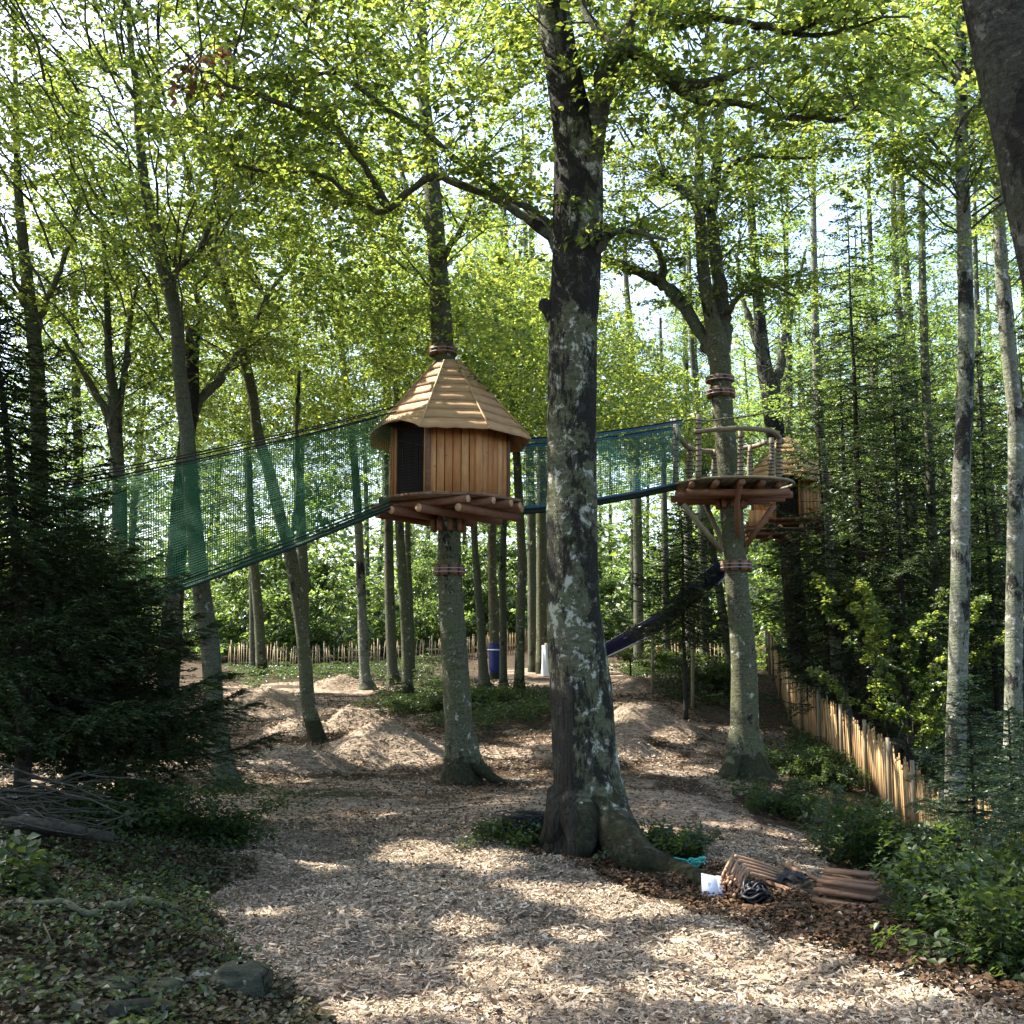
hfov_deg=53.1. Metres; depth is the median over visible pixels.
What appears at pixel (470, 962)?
wood chips
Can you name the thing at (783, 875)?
plastic scrap
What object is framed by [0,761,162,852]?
brush pile
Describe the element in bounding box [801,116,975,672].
beech tree
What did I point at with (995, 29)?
beech tree
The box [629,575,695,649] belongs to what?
bush
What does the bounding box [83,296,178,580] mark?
forest tree
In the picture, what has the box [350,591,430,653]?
bush
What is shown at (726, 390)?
trunk collar
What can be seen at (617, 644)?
slide
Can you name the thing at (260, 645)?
beech tree
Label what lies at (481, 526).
bush
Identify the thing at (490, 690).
shrub
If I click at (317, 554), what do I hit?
forest tree
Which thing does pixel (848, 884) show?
plank
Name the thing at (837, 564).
bush
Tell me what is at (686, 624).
fir tree
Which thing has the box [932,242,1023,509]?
forest tree
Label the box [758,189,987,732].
fir tree
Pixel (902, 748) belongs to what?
fallen log
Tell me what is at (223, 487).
forest tree
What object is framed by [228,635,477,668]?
paling fence
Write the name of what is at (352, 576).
bush
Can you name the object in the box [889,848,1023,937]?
shrub
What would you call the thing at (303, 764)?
wood chip mound
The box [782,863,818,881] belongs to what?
stake
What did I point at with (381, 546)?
forest tree
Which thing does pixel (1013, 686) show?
beech tree
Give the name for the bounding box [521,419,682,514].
net bridge
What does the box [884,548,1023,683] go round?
bush
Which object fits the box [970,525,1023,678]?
bush
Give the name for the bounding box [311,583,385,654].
bush
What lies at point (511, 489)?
forest tree
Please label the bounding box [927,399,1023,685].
fir tree
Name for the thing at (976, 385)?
forest tree
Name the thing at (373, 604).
bush
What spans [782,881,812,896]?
stake
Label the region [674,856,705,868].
rope tangle
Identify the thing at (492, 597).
beech tree
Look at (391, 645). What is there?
beech tree
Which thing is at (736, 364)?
forest tree
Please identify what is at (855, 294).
forest tree
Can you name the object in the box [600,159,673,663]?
beech tree
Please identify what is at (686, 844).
shrub
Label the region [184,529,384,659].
bush
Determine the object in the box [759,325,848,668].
forest tree
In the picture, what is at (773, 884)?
stake
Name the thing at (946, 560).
fir tree
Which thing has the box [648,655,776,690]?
shrub
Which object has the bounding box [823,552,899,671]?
bush
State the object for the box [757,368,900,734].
fir tree
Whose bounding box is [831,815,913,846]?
shrub
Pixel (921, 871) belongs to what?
shrub
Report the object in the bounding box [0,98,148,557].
beech tree
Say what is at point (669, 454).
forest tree
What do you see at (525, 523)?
forest tree
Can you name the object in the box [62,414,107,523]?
forest tree
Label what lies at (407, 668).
beech tree
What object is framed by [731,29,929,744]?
beech tree
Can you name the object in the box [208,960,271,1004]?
stone
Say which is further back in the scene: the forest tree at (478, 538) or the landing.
the forest tree at (478, 538)
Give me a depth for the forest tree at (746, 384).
60.40 m
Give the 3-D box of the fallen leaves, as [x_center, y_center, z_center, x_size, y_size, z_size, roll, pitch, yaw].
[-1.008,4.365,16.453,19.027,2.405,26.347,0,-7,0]
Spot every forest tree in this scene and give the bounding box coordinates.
[1,262,100,567]
[1,292,107,519]
[46,370,110,525]
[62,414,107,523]
[66,415,144,556]
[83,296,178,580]
[93,364,173,556]
[104,429,165,557]
[138,377,261,649]
[142,401,238,635]
[146,404,247,635]
[162,378,260,616]
[171,402,258,583]
[263,389,351,596]
[315,350,420,641]
[340,380,432,631]
[341,366,437,603]
[379,349,467,626]
[394,528,479,631]
[425,527,511,577]
[466,524,514,621]
[479,341,536,644]
[507,455,536,577]
[597,319,680,626]
[597,384,644,637]
[597,408,629,615]
[597,434,651,637]
[597,456,628,612]
[602,437,670,603]
[620,276,750,610]
[669,391,762,618]
[695,353,761,525]
[704,329,765,624]
[712,257,847,515]
[730,165,878,474]
[744,316,795,466]
[745,304,873,581]
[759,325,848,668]
[775,6,1023,650]
[784,224,924,571]
[793,324,864,474]
[809,210,971,578]
[809,317,921,553]
[810,348,880,537]
[832,293,921,499]
[851,69,1023,515]
[861,315,895,482]
[866,284,1005,598]
[901,275,1006,587]
[918,325,1005,634]
[920,264,1007,547]
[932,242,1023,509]
[948,190,1023,425]
[954,295,1023,427]
[975,233,1023,608]
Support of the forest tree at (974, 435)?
on the ground at (710, 712)
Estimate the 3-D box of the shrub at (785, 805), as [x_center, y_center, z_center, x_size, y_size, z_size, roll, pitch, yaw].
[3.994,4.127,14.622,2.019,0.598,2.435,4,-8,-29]
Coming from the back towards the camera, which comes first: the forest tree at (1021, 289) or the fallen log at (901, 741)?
the forest tree at (1021, 289)
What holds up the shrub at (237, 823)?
on the ground at (710, 712)
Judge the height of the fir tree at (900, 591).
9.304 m
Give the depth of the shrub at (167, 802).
8.99 m
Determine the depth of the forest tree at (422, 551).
69.55 m
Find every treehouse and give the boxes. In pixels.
[369,358,530,532]
[744,438,835,540]
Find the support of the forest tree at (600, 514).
on the ground at (710, 712)
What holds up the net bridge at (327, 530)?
attached to the treehouse at (458, 438)
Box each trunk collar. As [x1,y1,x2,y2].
[429,344,456,357]
[434,564,464,575]
[705,373,733,384]
[706,385,735,399]
[720,560,751,571]
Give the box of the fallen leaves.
[0,678,1023,1023]
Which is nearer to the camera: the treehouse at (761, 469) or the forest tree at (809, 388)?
the treehouse at (761, 469)
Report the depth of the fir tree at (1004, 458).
20.80 m
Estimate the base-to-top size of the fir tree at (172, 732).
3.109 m
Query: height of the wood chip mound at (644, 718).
0.859 m
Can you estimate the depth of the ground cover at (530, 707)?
10.62 m
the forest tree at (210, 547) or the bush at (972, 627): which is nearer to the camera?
the bush at (972, 627)
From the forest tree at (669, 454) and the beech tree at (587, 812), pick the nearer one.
the beech tree at (587, 812)
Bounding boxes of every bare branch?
[683,398,903,421]
[901,388,1011,426]
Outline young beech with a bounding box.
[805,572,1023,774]
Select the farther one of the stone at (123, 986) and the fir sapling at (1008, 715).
the fir sapling at (1008, 715)
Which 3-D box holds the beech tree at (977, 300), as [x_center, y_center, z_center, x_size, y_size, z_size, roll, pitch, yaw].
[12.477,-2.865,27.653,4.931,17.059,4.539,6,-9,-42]
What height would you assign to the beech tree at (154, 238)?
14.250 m
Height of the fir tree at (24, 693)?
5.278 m
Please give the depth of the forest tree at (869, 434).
46.80 m
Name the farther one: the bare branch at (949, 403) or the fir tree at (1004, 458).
the fir tree at (1004, 458)
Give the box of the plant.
[0,829,77,899]
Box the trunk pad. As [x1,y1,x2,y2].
[487,643,499,673]
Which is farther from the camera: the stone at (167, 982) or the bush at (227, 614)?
the bush at (227, 614)
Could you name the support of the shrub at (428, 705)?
on the ground at (710, 712)
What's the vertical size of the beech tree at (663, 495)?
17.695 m
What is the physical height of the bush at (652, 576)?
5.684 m
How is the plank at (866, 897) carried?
on the plank at (830, 895)
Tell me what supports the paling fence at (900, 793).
on the ground at (710, 712)
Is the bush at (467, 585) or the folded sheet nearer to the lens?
the folded sheet
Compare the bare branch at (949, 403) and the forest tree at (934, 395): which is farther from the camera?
the forest tree at (934, 395)
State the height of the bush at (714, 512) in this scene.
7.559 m
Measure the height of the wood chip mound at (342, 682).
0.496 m
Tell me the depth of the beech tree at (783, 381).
44.91 m
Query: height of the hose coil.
0.173 m
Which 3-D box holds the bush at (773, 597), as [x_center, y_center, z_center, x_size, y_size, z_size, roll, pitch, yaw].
[9.575,2.553,35.528,4.316,5.843,5.432,-7,-10,44]
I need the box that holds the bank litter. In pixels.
[0,793,341,1023]
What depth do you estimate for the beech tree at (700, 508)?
42.48 m
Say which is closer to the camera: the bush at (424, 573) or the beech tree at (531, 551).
the beech tree at (531, 551)
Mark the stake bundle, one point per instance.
(733, 876)
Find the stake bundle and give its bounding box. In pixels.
[719,853,779,899]
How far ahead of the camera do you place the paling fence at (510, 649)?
47.65 m
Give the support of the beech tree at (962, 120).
on the ground at (710, 712)
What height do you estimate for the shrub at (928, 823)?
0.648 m
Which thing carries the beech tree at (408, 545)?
on the ground at (710, 712)
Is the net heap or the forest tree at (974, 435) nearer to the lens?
the net heap
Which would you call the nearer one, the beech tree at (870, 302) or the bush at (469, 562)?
the beech tree at (870, 302)
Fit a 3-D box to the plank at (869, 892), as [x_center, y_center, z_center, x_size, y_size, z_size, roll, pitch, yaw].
[2.489,2.787,7.566,0.486,0.027,0.072,-7,-10,44]
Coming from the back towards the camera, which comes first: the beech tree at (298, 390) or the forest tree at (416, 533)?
the forest tree at (416, 533)
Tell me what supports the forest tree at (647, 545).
on the ground at (710, 712)
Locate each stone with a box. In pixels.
[84,975,139,999]
[88,997,176,1023]
[140,977,185,1001]
[189,967,216,984]
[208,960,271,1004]
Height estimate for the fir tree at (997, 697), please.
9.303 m
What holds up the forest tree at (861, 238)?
on the ground at (710, 712)
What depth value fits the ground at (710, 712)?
12.15 m
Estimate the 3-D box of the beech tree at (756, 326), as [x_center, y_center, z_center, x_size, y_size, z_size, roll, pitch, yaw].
[6.785,-3.723,27.101,5.307,18.042,5.666,0,-7,0]
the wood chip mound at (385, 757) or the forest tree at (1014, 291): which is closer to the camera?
the wood chip mound at (385, 757)
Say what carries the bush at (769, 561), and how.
on the ground at (710, 712)
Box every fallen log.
[880,737,904,744]
[883,739,933,760]
[885,744,903,752]
[902,734,915,772]
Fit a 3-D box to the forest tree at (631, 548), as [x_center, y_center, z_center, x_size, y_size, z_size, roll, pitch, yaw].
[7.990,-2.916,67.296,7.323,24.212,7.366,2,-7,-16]
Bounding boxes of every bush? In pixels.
[149,561,238,654]
[183,534,289,658]
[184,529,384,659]
[187,615,240,661]
[195,524,291,660]
[238,541,370,660]
[240,462,399,659]
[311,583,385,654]
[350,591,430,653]
[351,578,425,653]
[374,537,439,648]
[395,557,439,651]
[417,539,515,648]
[420,562,498,645]
[426,490,527,642]
[463,535,527,646]
[488,544,527,642]
[498,517,647,635]
[509,594,612,641]
[598,577,632,642]
[598,581,630,639]
[625,543,709,650]
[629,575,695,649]
[643,610,676,655]
[651,506,768,653]
[655,517,775,651]
[713,532,844,670]
[718,541,838,669]
[720,587,771,642]
[725,506,819,663]
[764,539,918,688]
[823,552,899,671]
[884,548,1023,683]
[884,567,990,668]
[945,534,1023,685]
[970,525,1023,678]
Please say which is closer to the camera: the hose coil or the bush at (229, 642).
the hose coil
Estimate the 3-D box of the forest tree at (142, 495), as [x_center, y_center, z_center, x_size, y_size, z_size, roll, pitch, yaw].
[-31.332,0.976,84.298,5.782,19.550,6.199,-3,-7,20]
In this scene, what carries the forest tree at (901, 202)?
on the ground at (710, 712)
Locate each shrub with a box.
[30,770,273,834]
[157,795,285,847]
[350,691,486,714]
[453,812,542,853]
[470,685,527,705]
[592,817,725,863]
[631,647,722,675]
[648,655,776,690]
[713,775,881,823]
[764,740,851,777]
[793,759,871,792]
[793,793,904,869]
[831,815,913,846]
[840,818,960,873]
[861,808,1023,920]
[868,833,1001,933]
[870,846,1023,988]
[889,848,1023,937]
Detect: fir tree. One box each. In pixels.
[0,270,215,799]
[0,526,290,823]
[47,589,196,798]
[615,502,754,720]
[751,332,929,706]
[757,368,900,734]
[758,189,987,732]
[767,336,899,649]
[806,333,982,734]
[827,318,937,600]
[837,338,980,696]
[844,402,1004,709]
[901,350,1023,756]
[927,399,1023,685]
[935,324,1023,707]
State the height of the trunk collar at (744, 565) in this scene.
0.186 m
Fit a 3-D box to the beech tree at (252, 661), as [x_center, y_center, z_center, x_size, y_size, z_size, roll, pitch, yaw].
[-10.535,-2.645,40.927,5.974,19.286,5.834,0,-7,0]
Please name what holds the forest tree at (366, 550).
on the ground at (710, 712)
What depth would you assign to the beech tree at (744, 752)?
18.30 m
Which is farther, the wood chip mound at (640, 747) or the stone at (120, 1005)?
the wood chip mound at (640, 747)
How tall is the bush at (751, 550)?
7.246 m
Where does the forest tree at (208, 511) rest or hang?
on the ground at (710, 712)
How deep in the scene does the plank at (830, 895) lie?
7.57 m
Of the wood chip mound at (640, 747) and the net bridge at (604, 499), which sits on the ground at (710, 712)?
the wood chip mound at (640, 747)
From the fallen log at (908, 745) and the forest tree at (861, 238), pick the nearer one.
the fallen log at (908, 745)
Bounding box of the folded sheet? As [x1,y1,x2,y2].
[701,873,725,897]
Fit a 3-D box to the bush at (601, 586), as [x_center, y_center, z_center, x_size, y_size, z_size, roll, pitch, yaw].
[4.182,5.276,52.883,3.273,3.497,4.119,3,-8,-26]
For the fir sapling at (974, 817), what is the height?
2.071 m
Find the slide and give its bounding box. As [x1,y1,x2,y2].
[605,562,724,708]
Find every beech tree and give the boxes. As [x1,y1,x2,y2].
[0,0,185,610]
[0,0,418,793]
[0,70,249,608]
[0,90,637,743]
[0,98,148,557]
[57,0,987,888]
[90,203,363,752]
[198,226,303,675]
[199,341,306,677]
[240,0,620,785]
[244,189,334,674]
[289,167,391,689]
[294,59,418,684]
[299,84,495,699]
[361,273,437,678]
[413,125,549,688]
[449,125,550,692]
[449,165,538,678]
[461,254,545,688]
[486,0,941,785]
[497,106,597,671]
[510,158,546,673]
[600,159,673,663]
[612,261,711,654]
[621,196,764,673]
[632,212,719,659]
[636,199,763,667]
[669,55,879,714]
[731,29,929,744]
[737,0,1023,817]
[745,164,833,643]
[748,0,1006,833]
[799,56,1003,658]
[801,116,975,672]
[807,19,1007,752]
[898,127,1023,626]
[962,0,1023,291]
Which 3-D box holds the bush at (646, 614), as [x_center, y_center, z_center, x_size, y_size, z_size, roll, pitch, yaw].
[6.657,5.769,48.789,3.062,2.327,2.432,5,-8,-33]
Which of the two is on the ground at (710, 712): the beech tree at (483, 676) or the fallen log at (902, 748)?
the beech tree at (483, 676)
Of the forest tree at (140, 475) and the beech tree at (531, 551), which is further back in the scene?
the forest tree at (140, 475)
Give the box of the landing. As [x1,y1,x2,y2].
[744,510,810,542]
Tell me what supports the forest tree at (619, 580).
on the ground at (710, 712)
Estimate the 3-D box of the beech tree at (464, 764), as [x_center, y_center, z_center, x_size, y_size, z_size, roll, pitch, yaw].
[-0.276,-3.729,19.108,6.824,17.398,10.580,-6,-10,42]
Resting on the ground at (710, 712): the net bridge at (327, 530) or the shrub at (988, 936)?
the shrub at (988, 936)
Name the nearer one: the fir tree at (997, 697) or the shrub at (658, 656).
the fir tree at (997, 697)
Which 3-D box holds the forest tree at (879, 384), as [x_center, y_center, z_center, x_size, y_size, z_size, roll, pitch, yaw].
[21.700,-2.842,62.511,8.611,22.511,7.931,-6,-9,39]
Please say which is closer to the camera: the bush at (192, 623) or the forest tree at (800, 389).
the forest tree at (800, 389)
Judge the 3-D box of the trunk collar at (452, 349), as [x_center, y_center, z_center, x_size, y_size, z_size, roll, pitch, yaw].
[-1.203,-2.797,17.877,0.500,0.149,0.500,0,-7,0]
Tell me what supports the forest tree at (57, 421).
on the ground at (710, 712)
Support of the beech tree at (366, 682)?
on the ground at (710, 712)
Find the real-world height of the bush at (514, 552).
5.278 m
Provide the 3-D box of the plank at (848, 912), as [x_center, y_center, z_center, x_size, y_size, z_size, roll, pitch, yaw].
[2.126,2.634,6.789,0.072,0.249,1.125,0,-7,1]
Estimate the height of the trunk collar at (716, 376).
0.107 m
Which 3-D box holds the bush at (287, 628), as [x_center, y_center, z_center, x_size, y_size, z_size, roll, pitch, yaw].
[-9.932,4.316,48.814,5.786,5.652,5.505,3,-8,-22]
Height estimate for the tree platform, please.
2.436 m
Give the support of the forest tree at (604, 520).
on the ground at (710, 712)
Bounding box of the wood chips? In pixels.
[0,674,1023,1023]
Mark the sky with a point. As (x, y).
(822, 222)
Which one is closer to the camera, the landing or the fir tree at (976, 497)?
the landing
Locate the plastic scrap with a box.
[766,869,808,882]
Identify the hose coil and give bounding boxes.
[740,879,770,903]
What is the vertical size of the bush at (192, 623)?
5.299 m
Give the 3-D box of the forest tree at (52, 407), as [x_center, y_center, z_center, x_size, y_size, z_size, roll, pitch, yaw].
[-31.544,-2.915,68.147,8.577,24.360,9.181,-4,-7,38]
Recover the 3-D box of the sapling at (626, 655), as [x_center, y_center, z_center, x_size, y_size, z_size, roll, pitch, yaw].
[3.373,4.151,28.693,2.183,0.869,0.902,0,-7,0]
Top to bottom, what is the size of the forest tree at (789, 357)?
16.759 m
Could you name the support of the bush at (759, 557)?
on the ground at (710, 712)
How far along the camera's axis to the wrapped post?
35.49 m
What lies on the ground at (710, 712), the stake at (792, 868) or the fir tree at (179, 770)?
the fir tree at (179, 770)
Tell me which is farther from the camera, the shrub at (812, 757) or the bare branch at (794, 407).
the shrub at (812, 757)
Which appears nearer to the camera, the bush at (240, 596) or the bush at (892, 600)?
the bush at (892, 600)
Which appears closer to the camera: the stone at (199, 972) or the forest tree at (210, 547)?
the stone at (199, 972)
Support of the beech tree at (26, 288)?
on the ground at (710, 712)
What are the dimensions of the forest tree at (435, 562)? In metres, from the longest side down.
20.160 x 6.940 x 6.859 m
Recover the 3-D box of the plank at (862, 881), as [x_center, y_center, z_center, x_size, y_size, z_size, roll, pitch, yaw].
[2.527,2.762,7.680,0.397,0.029,0.072,-4,-8,30]
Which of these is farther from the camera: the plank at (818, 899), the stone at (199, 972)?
the plank at (818, 899)
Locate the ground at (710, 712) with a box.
[0,618,1023,1023]
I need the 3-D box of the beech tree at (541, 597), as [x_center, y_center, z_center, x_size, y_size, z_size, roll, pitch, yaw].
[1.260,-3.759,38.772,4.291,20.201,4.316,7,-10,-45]
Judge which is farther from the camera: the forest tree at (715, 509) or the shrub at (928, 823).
the forest tree at (715, 509)
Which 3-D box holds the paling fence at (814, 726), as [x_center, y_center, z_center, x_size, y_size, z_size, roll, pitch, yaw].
[7.815,5.050,30.396,0.760,3.042,23.870,-1,-7,8]
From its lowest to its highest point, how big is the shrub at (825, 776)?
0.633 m
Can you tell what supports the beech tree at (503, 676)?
on the ground at (710, 712)
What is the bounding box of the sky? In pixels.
[0,0,1023,615]
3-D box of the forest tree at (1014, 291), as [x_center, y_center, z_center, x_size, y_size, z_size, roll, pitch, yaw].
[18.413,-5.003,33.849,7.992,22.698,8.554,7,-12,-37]
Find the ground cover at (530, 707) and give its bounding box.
[0,653,1023,1023]
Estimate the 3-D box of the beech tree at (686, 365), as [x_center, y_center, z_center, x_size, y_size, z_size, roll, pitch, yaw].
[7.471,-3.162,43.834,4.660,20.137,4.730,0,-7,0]
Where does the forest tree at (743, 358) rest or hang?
on the ground at (710, 712)
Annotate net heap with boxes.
[494,810,544,842]
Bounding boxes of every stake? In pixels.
[751,876,795,892]
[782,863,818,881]
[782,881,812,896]
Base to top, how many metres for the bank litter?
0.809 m
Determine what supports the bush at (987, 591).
on the ground at (710, 712)
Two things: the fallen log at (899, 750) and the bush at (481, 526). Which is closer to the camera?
the fallen log at (899, 750)
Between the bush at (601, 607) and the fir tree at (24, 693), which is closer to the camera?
the fir tree at (24, 693)
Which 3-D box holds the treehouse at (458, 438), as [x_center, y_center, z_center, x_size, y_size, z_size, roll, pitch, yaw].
[-1.090,-1.137,17.672,2.726,2.970,2.726,1,-7,-7]
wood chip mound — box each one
[224,687,337,721]
[236,746,357,775]
[263,716,340,738]
[313,722,444,769]
[314,675,358,689]
[326,706,397,730]
[611,677,672,695]
[614,701,705,738]
[616,735,666,761]
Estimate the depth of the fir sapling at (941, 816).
9.70 m
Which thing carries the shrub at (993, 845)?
on the ground at (710, 712)
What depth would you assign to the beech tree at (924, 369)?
23.35 m
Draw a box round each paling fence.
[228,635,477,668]
[486,627,527,656]
[671,643,725,665]
[755,631,867,787]
[862,720,1022,854]
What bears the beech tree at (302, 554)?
on the ground at (710, 712)
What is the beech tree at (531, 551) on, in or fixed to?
on the ground at (710, 712)
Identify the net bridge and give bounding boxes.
[38,406,396,599]
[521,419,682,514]
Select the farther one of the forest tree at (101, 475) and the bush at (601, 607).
the forest tree at (101, 475)
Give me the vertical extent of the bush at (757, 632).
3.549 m
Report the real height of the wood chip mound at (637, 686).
0.560 m
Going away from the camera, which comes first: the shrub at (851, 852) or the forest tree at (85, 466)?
the shrub at (851, 852)
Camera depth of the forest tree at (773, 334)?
71.04 m
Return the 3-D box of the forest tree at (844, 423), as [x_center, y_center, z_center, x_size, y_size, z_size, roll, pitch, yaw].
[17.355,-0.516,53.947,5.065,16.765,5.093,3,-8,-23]
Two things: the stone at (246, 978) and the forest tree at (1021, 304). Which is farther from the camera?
the forest tree at (1021, 304)
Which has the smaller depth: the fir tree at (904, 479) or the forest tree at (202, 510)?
the fir tree at (904, 479)
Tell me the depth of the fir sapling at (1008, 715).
9.41 m
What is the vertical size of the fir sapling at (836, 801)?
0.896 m
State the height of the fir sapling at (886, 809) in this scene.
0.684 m
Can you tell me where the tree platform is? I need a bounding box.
[670,414,794,552]
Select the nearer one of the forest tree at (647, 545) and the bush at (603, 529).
the bush at (603, 529)
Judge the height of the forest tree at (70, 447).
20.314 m
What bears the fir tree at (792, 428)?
on the ground at (710, 712)
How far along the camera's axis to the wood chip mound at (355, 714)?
22.82 m
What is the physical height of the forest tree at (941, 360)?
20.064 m
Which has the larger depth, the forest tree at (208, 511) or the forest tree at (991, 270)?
the forest tree at (208, 511)
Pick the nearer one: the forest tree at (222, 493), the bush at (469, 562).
the bush at (469, 562)
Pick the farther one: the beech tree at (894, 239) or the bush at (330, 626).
the bush at (330, 626)
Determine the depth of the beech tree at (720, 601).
30.30 m
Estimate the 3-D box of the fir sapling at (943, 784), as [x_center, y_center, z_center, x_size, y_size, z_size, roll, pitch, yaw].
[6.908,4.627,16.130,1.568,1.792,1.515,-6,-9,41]
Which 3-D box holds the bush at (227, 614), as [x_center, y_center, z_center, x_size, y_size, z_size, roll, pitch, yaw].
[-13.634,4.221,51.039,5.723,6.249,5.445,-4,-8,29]
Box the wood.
[0,291,1023,644]
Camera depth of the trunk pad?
34.45 m
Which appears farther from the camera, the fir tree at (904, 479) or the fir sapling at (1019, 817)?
the fir tree at (904, 479)
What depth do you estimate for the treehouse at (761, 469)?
25.49 m
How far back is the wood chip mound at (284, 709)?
25.20 m
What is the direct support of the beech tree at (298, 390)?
on the ground at (710, 712)
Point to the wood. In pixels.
(354, 607)
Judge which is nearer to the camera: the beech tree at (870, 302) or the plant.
the plant
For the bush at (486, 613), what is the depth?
52.57 m
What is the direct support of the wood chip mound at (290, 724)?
on the ground at (710, 712)
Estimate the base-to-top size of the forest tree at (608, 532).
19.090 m
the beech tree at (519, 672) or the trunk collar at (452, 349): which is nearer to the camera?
the trunk collar at (452, 349)
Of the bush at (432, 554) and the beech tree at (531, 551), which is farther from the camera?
the bush at (432, 554)
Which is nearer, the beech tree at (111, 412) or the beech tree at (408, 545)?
the beech tree at (111, 412)
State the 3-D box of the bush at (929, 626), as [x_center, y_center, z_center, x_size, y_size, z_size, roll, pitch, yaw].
[12.744,3.327,30.599,3.967,3.572,3.074,7,-10,-44]
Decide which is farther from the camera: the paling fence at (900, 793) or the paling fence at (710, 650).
the paling fence at (710, 650)
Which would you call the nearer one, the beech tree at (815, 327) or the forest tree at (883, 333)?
the beech tree at (815, 327)
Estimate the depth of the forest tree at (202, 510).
72.18 m
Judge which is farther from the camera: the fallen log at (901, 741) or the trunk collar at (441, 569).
the fallen log at (901, 741)
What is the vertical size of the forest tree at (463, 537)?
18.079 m
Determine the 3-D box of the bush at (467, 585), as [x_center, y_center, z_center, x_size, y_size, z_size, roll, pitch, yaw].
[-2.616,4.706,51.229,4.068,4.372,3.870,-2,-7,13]
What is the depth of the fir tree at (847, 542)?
27.00 m
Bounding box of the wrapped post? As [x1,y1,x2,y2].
[541,643,548,676]
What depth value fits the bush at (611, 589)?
52.76 m
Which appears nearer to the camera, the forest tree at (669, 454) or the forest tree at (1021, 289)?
the forest tree at (1021, 289)
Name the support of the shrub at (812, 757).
on the ground at (710, 712)
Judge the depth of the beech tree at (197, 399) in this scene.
19.58 m
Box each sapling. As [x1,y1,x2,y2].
[612,646,668,675]
[804,782,855,846]
[877,674,1023,866]
[877,799,906,847]
[904,759,984,835]
[918,804,966,854]
[924,702,1023,861]
[943,713,1023,863]
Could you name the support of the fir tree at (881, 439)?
on the ground at (710, 712)
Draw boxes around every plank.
[806,903,864,915]
[807,897,874,909]
[813,886,876,900]
[816,883,882,896]
[817,878,880,890]
[819,892,879,901]
[821,874,876,885]
[823,867,874,877]
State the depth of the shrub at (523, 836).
10.04 m

